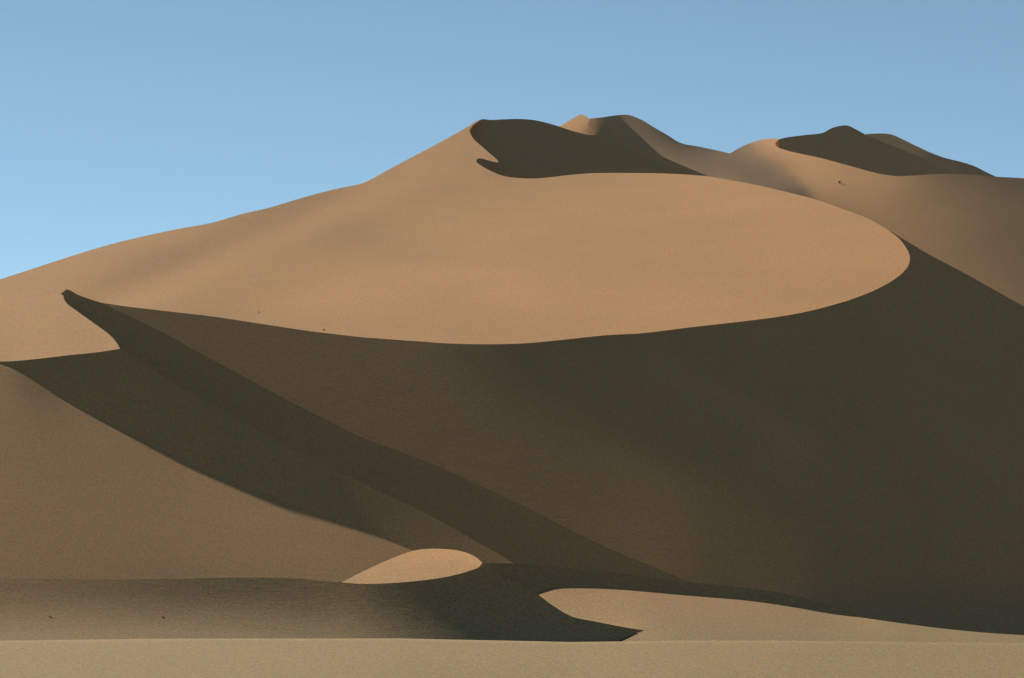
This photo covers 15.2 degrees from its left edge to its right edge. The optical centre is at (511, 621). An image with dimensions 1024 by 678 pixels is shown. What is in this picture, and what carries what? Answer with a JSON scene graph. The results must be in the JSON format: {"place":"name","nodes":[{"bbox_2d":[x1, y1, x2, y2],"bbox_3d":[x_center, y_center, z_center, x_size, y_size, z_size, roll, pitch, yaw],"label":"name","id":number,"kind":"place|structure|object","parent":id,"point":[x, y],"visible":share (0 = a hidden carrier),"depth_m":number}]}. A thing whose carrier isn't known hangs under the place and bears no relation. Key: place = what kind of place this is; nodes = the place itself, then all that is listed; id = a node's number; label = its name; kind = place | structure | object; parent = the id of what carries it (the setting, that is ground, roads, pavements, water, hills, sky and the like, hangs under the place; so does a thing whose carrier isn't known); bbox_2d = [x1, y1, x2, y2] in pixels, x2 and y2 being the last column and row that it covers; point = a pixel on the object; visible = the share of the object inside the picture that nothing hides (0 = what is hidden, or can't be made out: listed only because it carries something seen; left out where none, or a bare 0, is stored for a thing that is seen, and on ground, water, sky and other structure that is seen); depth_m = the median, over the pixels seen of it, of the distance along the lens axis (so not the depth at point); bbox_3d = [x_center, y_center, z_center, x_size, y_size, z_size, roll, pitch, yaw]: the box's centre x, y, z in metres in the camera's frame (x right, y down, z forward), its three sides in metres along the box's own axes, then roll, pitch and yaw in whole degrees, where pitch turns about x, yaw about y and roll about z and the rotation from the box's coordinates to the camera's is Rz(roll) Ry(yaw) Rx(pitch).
{"place":"outdoors","nodes":[
{"label":"outdoors","id":0,"kind":"place"},
{"bbox_2d":[0,294,512,581],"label":"dune","id":1,"kind":"structure","parent":0,"point":[116,462],"depth_m":577.85},
{"bbox_2d":[0,549,643,641],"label":"dune","id":2,"kind":"structure","parent":0,"point":[449,594],"depth_m":424.51},
{"bbox_2d":[61,290,686,581],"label":"horn face","id":3,"kind":"object","parent":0,"point":[509,529],"visible":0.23,"depth_m":654.71},
{"bbox_2d":[0,120,909,343],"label":"dune","id":4,"kind":"structure","parent":0,"point":[450,240],"depth_m":849.18},
{"bbox_2d":[0,638,1023,677],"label":"foreground sand","id":5,"kind":"structure","parent":0,"point":[292,658],"depth_m":385.38},
{"bbox_2d":[0,0,1023,278],"label":"sky","id":6,"kind":"structure","parent":0,"point":[121,120]},
{"bbox_2d":[103,231,1023,634],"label":"lee face","id":7,"kind":"object","parent":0,"point":[863,455],"visible":0.69,"depth_m":698.69},
{"bbox_2d":[471,119,703,178],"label":"shaded summit","id":8,"kind":"structure","parent":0,"point":[524,148],"depth_m":1082.63},
{"bbox_2d":[485,563,1023,642],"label":"ridge","id":9,"kind":"structure","parent":0,"point":[657,609],"depth_m":447.71},
{"bbox_2d":[559,114,1023,305],"bbox_3d":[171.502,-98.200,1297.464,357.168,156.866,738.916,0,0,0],"label":"second summit","id":10,"kind":"structure","parent":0,"point":[972,226],"depth_m":1237.35},
{"bbox_2d":[780,125,995,176],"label":"third summit","id":11,"kind":"structure","parent":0,"point":[886,154],"depth_m":1516.67}
]}

